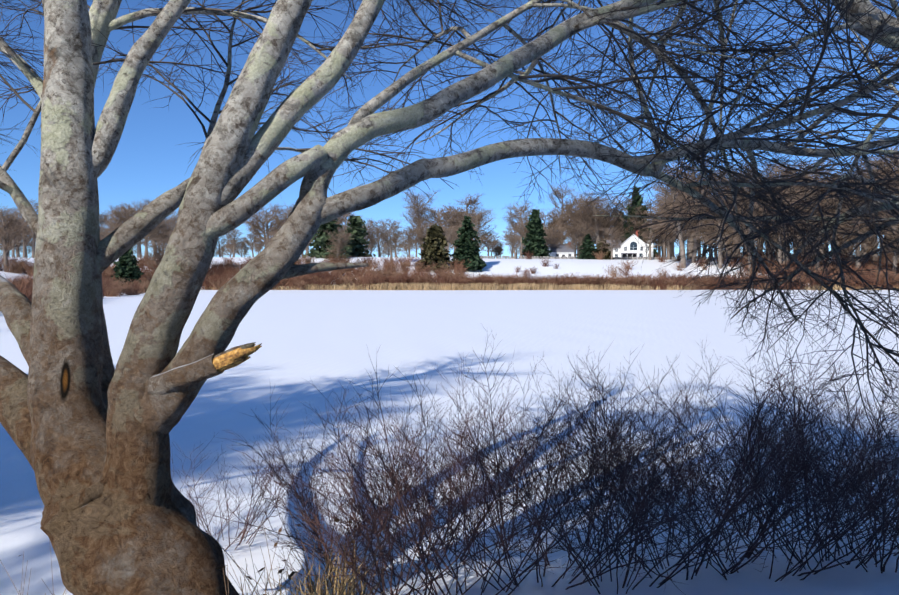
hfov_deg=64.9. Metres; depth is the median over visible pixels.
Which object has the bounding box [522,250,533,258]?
shore bush
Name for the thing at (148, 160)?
sky
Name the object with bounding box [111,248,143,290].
shore conifer
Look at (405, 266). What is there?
shore bush
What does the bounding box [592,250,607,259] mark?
shore bush
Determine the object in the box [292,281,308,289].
shore bush
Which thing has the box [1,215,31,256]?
shore bare tree
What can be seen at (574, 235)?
shore bare tree
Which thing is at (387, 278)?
shore bush
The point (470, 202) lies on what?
shore bare tree
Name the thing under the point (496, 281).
shore bush
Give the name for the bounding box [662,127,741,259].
shore bare tree
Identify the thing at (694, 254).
shore bare tree
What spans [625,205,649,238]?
shore bare tree
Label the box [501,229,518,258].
shore bare tree
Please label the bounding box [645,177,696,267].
shore bare tree
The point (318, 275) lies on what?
shore bush
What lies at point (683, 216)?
shore bare tree
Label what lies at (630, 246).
house
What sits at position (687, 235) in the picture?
shore bare tree
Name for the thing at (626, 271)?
shore bush
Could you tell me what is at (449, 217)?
shore bare tree
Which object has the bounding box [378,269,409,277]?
shore bush
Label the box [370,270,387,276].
shore bush
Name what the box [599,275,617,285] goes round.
shore bush
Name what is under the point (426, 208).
shore bare tree
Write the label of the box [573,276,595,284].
shore bush
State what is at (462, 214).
shore bare tree
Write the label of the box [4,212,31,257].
shore bare tree
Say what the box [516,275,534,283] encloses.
shore bush
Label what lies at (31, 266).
shore bush
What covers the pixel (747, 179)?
shore bare tree
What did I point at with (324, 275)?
shore bush
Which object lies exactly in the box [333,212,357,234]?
shore bare tree
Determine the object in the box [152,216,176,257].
shore bare tree
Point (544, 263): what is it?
shore bush
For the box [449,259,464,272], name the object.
shore bush
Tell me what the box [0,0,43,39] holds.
neighbour tree
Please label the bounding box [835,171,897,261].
shore bare tree
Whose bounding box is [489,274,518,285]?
shore bush
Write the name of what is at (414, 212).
shore bare tree
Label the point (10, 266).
shore bush
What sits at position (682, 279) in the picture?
shore bush
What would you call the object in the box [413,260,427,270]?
shore bush
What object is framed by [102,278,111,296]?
shore bush
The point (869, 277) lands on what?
shore bush
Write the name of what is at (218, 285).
shore bush
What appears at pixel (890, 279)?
shore bush
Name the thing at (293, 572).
dead weeds
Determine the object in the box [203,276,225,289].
shore bush
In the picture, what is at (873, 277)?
shore bush
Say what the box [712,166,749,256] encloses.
shore bare tree
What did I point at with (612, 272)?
shore bush
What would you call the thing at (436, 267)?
shore bush
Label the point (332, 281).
shore bush
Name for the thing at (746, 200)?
shore bare tree
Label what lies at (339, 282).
shore bush
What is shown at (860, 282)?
shore bush
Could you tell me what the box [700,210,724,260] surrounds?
shore bare tree
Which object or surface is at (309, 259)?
shore bush
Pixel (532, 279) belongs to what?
shore bush
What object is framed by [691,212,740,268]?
shore bare tree
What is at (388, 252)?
shore bare tree
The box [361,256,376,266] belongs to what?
shore bush
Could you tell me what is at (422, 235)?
shore bare tree
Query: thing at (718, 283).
shore bush
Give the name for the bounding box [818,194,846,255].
shore bare tree
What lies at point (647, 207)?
shore bare tree
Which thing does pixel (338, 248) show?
shore bare tree
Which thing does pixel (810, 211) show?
shore bare tree
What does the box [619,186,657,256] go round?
shore conifer
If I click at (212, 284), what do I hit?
shore bush
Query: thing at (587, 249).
shore conifer
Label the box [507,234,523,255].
shore bare tree
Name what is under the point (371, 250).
shore bare tree
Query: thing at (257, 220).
shore bare tree
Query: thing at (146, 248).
shore bare tree
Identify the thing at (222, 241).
shore bare tree
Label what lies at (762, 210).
shore bare tree
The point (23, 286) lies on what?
shore bush
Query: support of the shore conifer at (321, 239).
on the snow ground
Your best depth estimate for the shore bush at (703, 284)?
154.45 m
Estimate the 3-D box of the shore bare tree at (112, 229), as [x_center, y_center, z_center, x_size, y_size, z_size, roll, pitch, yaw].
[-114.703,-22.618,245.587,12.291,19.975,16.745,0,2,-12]
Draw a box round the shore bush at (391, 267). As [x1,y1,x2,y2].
[382,262,399,272]
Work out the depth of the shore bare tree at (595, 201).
267.84 m
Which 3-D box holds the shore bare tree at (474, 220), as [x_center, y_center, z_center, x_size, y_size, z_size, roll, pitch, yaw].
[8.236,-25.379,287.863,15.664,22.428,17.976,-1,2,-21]
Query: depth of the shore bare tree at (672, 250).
288.59 m
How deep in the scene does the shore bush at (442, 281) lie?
154.28 m
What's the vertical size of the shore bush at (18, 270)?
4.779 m
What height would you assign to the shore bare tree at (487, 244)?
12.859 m
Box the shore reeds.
[201,282,898,289]
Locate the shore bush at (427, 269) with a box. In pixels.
[419,262,434,277]
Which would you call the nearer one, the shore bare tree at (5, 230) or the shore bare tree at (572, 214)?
the shore bare tree at (5, 230)
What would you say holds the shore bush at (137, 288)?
on the snow ground
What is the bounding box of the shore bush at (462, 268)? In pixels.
[454,265,468,273]
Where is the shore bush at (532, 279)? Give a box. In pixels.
[519,276,542,283]
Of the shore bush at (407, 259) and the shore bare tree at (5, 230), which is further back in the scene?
the shore bush at (407, 259)
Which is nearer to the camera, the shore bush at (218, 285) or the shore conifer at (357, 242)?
the shore bush at (218, 285)
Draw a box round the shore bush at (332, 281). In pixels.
[314,277,333,286]
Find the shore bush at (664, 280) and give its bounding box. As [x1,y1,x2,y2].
[655,277,674,288]
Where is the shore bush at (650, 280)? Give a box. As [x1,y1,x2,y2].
[636,275,662,288]
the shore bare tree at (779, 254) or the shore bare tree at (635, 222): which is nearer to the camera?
the shore bare tree at (779, 254)
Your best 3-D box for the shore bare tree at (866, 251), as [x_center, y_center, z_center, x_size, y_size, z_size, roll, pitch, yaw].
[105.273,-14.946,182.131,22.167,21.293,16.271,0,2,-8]
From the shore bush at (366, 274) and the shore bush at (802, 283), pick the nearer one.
the shore bush at (802, 283)
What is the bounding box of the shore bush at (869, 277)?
[848,268,885,285]
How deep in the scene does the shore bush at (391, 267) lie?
180.35 m
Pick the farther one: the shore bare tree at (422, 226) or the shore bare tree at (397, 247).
the shore bare tree at (397, 247)
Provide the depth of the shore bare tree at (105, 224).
353.11 m
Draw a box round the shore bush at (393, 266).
[385,258,403,273]
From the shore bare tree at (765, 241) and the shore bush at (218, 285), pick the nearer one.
the shore bush at (218, 285)
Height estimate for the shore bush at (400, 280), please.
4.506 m
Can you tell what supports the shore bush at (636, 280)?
on the snow ground
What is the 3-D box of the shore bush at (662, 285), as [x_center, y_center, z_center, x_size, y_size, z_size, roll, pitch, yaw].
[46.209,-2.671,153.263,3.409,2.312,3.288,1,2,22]
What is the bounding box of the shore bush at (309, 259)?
[302,255,314,262]
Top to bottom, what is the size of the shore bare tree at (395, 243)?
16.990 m
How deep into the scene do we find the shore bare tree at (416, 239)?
296.79 m
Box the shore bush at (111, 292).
[102,277,129,296]
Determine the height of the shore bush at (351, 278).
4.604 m
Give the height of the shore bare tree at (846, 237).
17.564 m
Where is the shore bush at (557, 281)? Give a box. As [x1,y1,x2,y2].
[550,276,568,286]
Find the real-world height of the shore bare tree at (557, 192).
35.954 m
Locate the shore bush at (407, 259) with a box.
[394,252,413,266]
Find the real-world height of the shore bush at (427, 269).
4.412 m
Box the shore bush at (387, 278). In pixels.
[379,274,397,283]
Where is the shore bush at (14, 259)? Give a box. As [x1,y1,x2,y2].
[8,251,31,264]
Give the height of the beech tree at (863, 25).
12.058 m
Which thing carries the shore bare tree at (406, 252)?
on the snow ground
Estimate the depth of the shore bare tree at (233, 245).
240.84 m
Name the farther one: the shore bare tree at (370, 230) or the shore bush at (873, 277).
the shore bare tree at (370, 230)
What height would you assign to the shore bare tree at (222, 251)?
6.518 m
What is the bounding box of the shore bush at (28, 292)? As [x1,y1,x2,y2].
[19,280,32,302]
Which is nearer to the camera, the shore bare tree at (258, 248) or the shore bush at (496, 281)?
the shore bush at (496, 281)
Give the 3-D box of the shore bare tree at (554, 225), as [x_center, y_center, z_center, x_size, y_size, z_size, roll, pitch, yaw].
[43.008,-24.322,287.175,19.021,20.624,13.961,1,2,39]
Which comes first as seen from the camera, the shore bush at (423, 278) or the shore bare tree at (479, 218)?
the shore bush at (423, 278)
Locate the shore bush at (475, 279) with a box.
[469,276,483,284]
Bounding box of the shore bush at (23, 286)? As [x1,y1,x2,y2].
[11,275,32,301]
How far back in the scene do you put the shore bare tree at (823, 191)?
216.88 m
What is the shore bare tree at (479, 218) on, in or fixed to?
on the snow ground
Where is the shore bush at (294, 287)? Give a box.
[289,276,308,288]
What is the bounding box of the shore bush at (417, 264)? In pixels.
[410,259,424,271]
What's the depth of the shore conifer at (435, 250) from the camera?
188.07 m
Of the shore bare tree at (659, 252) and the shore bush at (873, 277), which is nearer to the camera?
the shore bush at (873, 277)
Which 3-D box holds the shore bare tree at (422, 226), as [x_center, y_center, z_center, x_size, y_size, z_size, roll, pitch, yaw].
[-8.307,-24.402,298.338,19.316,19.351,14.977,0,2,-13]
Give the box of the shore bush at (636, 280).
[620,273,648,289]
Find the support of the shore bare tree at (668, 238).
on the snow ground
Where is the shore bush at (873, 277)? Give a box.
[856,268,890,284]
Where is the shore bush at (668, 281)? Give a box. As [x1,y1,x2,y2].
[659,277,675,286]
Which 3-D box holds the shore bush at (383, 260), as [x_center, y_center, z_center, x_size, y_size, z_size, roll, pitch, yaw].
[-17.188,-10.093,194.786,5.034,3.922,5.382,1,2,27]
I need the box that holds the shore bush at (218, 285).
[206,275,231,289]
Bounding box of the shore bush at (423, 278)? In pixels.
[412,273,437,282]
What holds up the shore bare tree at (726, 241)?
on the snow ground
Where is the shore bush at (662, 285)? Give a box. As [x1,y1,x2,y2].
[657,281,669,289]
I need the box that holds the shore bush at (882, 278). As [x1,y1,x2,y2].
[871,270,897,287]
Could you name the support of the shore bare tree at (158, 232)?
on the snow ground
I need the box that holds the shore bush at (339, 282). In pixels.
[334,278,348,285]
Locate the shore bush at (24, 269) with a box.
[20,261,32,274]
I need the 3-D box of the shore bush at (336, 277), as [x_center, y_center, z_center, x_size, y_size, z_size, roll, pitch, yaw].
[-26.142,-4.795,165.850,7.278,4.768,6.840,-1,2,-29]
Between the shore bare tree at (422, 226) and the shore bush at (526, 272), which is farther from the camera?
the shore bare tree at (422, 226)
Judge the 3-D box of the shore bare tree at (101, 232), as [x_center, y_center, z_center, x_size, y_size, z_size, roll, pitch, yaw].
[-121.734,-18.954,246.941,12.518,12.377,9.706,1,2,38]
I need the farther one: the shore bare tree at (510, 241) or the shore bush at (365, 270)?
the shore bare tree at (510, 241)
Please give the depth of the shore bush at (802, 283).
154.80 m
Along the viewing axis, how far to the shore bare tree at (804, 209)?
218.35 m
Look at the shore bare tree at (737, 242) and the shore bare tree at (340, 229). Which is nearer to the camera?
the shore bare tree at (737, 242)
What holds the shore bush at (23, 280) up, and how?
on the snow ground
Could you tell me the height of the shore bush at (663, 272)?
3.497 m
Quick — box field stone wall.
[396,256,739,273]
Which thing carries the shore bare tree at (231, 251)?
on the snow ground
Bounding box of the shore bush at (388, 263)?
[380,257,399,270]
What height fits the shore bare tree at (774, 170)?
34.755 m
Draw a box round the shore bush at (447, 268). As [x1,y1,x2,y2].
[440,261,456,272]
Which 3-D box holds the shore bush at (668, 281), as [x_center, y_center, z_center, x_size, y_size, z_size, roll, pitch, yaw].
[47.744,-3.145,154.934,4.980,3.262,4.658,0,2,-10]
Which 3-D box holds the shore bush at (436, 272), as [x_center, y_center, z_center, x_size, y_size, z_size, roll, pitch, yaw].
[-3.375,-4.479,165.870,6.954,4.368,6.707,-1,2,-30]
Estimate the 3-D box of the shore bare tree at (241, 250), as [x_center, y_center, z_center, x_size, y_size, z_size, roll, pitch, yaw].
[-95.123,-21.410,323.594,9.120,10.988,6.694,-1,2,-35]
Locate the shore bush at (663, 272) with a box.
[651,266,670,276]
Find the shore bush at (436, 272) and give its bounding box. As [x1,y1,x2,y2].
[422,271,447,281]
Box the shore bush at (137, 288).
[125,279,149,294]
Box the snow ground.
[0,257,898,594]
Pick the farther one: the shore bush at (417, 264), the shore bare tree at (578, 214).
the shore bare tree at (578, 214)
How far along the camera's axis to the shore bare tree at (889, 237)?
172.21 m
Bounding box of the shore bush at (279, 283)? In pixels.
[278,278,293,289]
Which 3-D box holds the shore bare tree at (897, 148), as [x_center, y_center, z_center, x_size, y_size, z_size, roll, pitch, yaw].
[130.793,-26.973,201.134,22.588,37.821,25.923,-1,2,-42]
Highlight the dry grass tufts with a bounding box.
[45,522,404,594]
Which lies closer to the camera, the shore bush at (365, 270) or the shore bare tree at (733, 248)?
the shore bush at (365, 270)
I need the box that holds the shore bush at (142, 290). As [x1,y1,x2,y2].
[127,280,148,293]
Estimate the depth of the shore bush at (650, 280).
155.12 m
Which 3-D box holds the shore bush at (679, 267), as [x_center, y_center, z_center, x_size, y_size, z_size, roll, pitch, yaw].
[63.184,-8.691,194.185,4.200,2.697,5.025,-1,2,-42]
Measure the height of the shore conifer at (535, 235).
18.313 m
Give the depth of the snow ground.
16.55 m
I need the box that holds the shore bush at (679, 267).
[670,262,686,270]
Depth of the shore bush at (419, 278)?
153.43 m
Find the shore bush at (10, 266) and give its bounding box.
[0,258,21,272]
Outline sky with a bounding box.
[0,0,898,259]
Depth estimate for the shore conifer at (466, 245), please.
190.11 m
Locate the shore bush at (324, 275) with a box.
[313,271,333,282]
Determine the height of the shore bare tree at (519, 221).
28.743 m
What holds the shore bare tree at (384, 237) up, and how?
on the snow ground
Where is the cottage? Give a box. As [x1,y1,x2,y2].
[548,242,573,258]
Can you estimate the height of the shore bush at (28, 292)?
2.614 m
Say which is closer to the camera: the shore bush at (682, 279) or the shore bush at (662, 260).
the shore bush at (682, 279)
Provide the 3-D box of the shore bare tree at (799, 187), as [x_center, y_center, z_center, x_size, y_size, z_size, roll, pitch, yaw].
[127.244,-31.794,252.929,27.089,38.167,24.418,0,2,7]
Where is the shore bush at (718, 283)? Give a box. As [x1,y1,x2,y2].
[701,275,729,289]
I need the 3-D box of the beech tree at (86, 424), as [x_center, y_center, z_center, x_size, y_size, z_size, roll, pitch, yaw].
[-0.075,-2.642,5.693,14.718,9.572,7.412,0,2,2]
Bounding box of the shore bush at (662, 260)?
[655,253,668,262]
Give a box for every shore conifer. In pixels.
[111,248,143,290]
[303,218,351,258]
[343,215,374,256]
[418,224,453,270]
[449,216,485,271]
[521,209,551,258]
[576,234,598,258]
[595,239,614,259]
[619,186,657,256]
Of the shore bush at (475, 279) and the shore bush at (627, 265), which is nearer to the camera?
the shore bush at (475, 279)
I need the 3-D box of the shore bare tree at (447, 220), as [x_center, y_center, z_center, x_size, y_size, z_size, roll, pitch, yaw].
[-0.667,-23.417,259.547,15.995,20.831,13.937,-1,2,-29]
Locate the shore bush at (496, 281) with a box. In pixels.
[491,274,509,284]
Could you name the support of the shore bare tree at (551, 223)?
on the snow ground
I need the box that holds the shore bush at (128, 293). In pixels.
[122,282,139,294]
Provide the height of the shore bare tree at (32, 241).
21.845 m
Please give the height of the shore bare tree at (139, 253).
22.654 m
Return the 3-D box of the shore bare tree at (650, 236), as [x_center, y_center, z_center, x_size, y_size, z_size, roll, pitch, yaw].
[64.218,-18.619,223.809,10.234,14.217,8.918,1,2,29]
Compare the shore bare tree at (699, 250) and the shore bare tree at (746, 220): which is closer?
the shore bare tree at (746, 220)
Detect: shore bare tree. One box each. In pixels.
[0,206,26,271]
[1,212,28,256]
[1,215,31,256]
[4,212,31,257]
[6,208,29,256]
[11,237,35,257]
[16,199,37,257]
[99,212,109,236]
[100,205,127,234]
[100,213,110,236]
[100,228,110,240]
[101,198,169,257]
[103,206,130,234]
[115,202,134,219]
[122,199,173,252]
[127,208,162,253]
[141,222,170,254]
[144,236,167,272]
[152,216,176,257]
[163,211,177,237]
[215,234,230,256]
[216,246,229,256]
[223,229,248,256]
[226,239,240,253]
[235,240,249,256]
[241,233,258,256]
[241,242,248,256]
[243,205,287,244]
[245,210,280,246]
[253,237,264,251]
[253,238,263,253]
[263,231,276,245]
[264,201,293,234]
[325,231,350,258]
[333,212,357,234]
[336,221,351,253]
[363,220,380,253]
[366,218,391,256]
[367,240,376,253]
[373,221,412,263]
[377,244,392,256]
[380,239,397,256]
[384,218,403,256]
[389,237,402,254]
[398,227,419,256]
[398,240,410,256]
[399,188,442,256]
[410,230,419,256]
[411,220,439,248]
[413,202,456,247]
[415,227,426,249]
[428,207,466,248]
[433,206,470,253]
[439,193,483,240]
[441,206,478,248]
[442,225,457,256]
[451,206,503,247]
[457,211,484,245]
[479,231,496,255]
[492,240,502,255]
[494,246,502,255]
[500,200,533,255]
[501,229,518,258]
[502,224,519,255]
[507,207,531,245]
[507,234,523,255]
[514,207,563,243]
[543,214,567,245]
[544,226,565,248]
[547,181,581,237]
[551,216,571,243]
[554,201,600,248]
[560,190,606,256]
[564,190,618,241]
[564,224,586,257]
[565,192,625,247]
[594,205,625,244]
[597,228,624,259]
[606,193,658,239]
[606,225,623,239]
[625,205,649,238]
[638,218,665,259]
[644,206,671,256]
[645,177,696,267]
[647,194,671,255]
[648,167,685,256]
[650,218,676,256]
[654,238,662,256]
[655,219,674,259]
[661,193,688,234]
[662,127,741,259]
[669,216,699,247]
[679,185,725,262]
[683,188,761,263]
[686,196,709,256]
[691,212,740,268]
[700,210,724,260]
[704,205,731,255]
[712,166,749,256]
[715,161,765,249]
[719,177,759,260]
[724,221,764,274]
[726,206,763,249]
[730,172,760,254]
[745,160,795,228]
[753,213,778,262]
[754,186,819,264]
[760,206,806,263]
[763,154,834,254]
[785,158,836,252]
[786,171,851,250]
[786,187,833,257]
[789,210,843,273]
[792,174,837,260]
[815,204,889,267]
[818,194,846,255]
[819,172,891,254]
[829,217,866,261]
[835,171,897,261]
[845,158,898,262]
[849,157,875,248]
[852,154,898,256]
[869,146,898,232]
[874,216,898,272]
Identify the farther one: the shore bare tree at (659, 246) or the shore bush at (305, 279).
the shore bare tree at (659, 246)
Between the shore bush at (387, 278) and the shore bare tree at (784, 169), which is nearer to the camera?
the shore bush at (387, 278)
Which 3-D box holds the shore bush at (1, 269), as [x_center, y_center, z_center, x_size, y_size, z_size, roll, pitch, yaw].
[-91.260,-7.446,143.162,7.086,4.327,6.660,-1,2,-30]
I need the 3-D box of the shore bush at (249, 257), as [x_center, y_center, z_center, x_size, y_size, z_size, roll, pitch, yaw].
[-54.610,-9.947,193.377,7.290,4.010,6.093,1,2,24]
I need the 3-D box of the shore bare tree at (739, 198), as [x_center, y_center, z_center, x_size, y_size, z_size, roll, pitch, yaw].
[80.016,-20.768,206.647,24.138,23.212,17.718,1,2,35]
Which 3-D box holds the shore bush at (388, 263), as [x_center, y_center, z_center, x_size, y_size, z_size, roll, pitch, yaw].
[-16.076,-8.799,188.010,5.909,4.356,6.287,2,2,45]
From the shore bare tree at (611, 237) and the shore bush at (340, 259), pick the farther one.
the shore bare tree at (611, 237)
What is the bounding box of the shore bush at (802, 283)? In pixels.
[793,276,809,289]
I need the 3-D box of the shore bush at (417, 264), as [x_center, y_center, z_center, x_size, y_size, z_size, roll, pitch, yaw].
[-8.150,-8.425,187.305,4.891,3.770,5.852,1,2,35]
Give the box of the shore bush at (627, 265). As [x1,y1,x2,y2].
[618,258,637,268]
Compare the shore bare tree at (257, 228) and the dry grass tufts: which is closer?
the dry grass tufts
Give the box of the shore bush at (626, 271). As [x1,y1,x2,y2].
[619,266,631,275]
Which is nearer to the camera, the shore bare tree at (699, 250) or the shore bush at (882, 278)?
the shore bush at (882, 278)
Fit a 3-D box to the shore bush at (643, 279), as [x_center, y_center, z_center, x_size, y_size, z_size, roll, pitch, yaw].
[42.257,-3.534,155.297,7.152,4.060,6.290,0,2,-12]
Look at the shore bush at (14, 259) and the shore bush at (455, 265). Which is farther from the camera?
the shore bush at (455, 265)
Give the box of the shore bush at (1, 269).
[0,254,13,270]
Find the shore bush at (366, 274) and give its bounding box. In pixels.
[354,265,373,278]
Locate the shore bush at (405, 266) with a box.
[395,258,412,271]
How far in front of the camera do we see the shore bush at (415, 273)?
170.41 m
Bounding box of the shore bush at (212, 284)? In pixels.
[204,272,224,289]
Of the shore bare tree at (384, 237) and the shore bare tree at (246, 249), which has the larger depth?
the shore bare tree at (246, 249)
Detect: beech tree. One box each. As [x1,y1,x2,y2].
[0,0,898,594]
[411,0,898,456]
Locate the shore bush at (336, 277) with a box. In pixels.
[326,271,347,284]
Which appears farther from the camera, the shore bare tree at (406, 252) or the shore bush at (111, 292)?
the shore bare tree at (406, 252)
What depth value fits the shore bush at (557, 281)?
157.75 m
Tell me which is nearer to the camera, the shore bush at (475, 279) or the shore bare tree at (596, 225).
the shore bush at (475, 279)
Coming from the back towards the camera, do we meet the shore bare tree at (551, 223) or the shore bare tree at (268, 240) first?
the shore bare tree at (551, 223)
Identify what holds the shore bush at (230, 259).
on the snow ground
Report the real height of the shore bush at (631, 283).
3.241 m
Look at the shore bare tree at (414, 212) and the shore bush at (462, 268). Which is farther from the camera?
the shore bare tree at (414, 212)
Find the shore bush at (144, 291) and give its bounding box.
[132,280,149,292]
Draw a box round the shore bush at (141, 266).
[137,258,145,267]
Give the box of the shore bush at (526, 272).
[521,268,533,276]
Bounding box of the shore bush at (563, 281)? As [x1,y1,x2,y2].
[554,277,573,287]
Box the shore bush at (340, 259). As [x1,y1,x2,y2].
[329,253,350,261]
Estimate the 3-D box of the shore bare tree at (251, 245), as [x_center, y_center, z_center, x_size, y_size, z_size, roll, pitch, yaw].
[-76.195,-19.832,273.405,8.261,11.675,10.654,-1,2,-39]
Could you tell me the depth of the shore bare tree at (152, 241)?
309.80 m
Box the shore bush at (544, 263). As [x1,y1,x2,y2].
[539,258,552,266]
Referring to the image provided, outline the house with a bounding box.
[600,230,653,259]
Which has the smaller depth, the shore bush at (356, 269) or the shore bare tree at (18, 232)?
the shore bush at (356, 269)
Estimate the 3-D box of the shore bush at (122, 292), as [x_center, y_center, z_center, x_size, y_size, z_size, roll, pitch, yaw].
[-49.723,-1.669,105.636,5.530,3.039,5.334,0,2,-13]
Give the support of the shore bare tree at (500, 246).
on the snow ground
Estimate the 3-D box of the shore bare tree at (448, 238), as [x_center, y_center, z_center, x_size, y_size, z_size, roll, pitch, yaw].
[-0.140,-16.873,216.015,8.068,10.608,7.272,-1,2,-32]
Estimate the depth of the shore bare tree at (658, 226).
247.05 m
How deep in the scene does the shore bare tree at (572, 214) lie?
267.56 m
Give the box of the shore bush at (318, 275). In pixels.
[311,272,328,283]
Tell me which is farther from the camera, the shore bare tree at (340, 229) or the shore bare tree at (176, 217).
the shore bare tree at (176, 217)
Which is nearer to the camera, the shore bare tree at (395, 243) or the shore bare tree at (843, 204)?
the shore bare tree at (843, 204)
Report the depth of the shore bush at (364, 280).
153.32 m
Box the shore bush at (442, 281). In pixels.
[439,276,456,285]
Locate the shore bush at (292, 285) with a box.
[280,274,309,289]
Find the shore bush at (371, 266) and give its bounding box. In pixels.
[357,258,378,270]
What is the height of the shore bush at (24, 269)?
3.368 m
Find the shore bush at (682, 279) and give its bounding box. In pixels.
[674,274,688,283]
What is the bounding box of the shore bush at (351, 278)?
[340,273,368,284]
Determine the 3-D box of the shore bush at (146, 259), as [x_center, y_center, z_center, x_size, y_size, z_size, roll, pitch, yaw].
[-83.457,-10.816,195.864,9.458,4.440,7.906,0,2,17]
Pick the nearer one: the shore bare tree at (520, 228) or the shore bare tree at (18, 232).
the shore bare tree at (18, 232)
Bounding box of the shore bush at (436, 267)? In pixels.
[432,261,445,272]
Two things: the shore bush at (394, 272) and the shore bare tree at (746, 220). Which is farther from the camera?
the shore bare tree at (746, 220)
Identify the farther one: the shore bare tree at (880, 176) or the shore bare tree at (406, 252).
the shore bare tree at (406, 252)
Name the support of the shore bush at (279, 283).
on the snow ground
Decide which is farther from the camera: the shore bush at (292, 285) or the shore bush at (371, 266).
the shore bush at (371, 266)
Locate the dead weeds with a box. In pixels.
[0,503,409,594]
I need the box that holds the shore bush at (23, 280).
[8,273,32,294]
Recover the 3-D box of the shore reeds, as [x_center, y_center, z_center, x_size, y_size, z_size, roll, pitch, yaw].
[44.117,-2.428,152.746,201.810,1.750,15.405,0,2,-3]
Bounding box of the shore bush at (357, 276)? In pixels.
[348,273,368,281]
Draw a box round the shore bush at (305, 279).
[298,275,313,287]
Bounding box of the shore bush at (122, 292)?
[110,280,134,295]
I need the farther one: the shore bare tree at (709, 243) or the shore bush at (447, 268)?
the shore bare tree at (709, 243)
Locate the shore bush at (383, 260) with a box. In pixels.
[378,257,394,264]
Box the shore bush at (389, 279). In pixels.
[382,273,399,283]
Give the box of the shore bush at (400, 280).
[393,272,411,284]
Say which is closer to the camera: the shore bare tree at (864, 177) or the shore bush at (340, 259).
the shore bush at (340, 259)
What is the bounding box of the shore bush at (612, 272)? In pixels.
[602,264,626,275]
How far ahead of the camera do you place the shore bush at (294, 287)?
155.22 m
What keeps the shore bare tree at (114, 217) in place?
on the snow ground
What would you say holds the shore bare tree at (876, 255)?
on the snow ground
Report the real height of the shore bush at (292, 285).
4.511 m
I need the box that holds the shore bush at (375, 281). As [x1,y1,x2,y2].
[364,275,383,285]
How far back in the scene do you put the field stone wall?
227.06 m
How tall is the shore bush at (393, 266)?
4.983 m
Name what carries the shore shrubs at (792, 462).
on the snow ground
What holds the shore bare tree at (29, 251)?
on the snow ground
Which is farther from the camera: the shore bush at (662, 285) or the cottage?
the cottage
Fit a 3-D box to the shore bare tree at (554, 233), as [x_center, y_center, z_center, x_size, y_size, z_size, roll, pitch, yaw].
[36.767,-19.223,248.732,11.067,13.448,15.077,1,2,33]
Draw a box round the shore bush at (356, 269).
[345,262,366,275]
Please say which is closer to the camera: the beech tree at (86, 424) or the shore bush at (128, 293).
the beech tree at (86, 424)
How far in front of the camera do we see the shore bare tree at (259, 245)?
238.18 m
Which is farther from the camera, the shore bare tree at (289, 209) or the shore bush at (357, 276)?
the shore bare tree at (289, 209)
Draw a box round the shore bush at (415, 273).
[403,268,429,276]
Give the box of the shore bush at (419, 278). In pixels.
[415,272,435,282]
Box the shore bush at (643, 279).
[630,272,655,289]
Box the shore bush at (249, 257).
[238,256,251,265]
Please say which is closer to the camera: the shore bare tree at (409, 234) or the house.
the house
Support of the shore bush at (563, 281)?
on the snow ground
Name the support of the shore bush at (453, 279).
on the snow ground
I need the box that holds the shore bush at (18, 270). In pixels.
[0,254,29,273]
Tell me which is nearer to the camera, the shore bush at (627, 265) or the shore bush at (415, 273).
the shore bush at (415, 273)
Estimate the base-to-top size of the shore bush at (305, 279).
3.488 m
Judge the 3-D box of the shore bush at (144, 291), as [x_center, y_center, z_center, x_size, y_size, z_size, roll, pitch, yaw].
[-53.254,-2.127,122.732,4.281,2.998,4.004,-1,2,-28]
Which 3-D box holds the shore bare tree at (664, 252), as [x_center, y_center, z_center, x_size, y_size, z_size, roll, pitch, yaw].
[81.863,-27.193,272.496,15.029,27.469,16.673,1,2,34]
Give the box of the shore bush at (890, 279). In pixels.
[875,270,898,287]
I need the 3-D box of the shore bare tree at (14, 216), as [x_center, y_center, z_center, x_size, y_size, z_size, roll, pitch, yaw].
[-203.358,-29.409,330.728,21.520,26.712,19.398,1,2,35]
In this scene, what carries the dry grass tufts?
on the snow ground
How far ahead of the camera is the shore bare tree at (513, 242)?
294.55 m
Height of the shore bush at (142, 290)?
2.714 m
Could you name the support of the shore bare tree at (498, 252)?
on the snow ground
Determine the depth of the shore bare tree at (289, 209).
295.94 m
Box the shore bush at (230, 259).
[221,255,234,263]
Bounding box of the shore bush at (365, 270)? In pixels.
[355,267,374,279]
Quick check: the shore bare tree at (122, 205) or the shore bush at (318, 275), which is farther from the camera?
the shore bare tree at (122, 205)
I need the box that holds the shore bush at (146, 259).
[133,252,156,262]
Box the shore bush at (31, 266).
[19,261,33,275]
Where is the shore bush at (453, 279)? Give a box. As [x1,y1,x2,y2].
[443,274,466,284]
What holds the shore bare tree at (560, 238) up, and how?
on the snow ground
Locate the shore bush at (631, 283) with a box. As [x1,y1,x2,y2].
[625,277,644,288]
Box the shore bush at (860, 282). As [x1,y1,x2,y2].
[850,274,874,288]
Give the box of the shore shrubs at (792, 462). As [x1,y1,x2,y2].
[170,308,898,594]
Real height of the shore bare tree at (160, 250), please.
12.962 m
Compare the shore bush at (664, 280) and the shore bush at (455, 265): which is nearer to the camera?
the shore bush at (664, 280)
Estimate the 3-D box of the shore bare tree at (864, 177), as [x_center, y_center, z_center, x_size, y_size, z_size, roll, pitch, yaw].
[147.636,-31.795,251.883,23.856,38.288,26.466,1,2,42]
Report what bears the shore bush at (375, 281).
on the snow ground
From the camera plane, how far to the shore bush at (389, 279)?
157.24 m
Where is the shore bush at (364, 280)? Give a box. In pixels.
[354,273,383,286]
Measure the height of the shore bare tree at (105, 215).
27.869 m
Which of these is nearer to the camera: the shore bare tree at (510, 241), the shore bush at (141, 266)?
the shore bush at (141, 266)
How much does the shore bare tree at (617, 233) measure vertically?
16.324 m
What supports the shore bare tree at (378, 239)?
on the snow ground
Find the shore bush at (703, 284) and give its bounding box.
[694,277,712,289]
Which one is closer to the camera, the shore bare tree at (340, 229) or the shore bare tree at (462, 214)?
the shore bare tree at (340, 229)

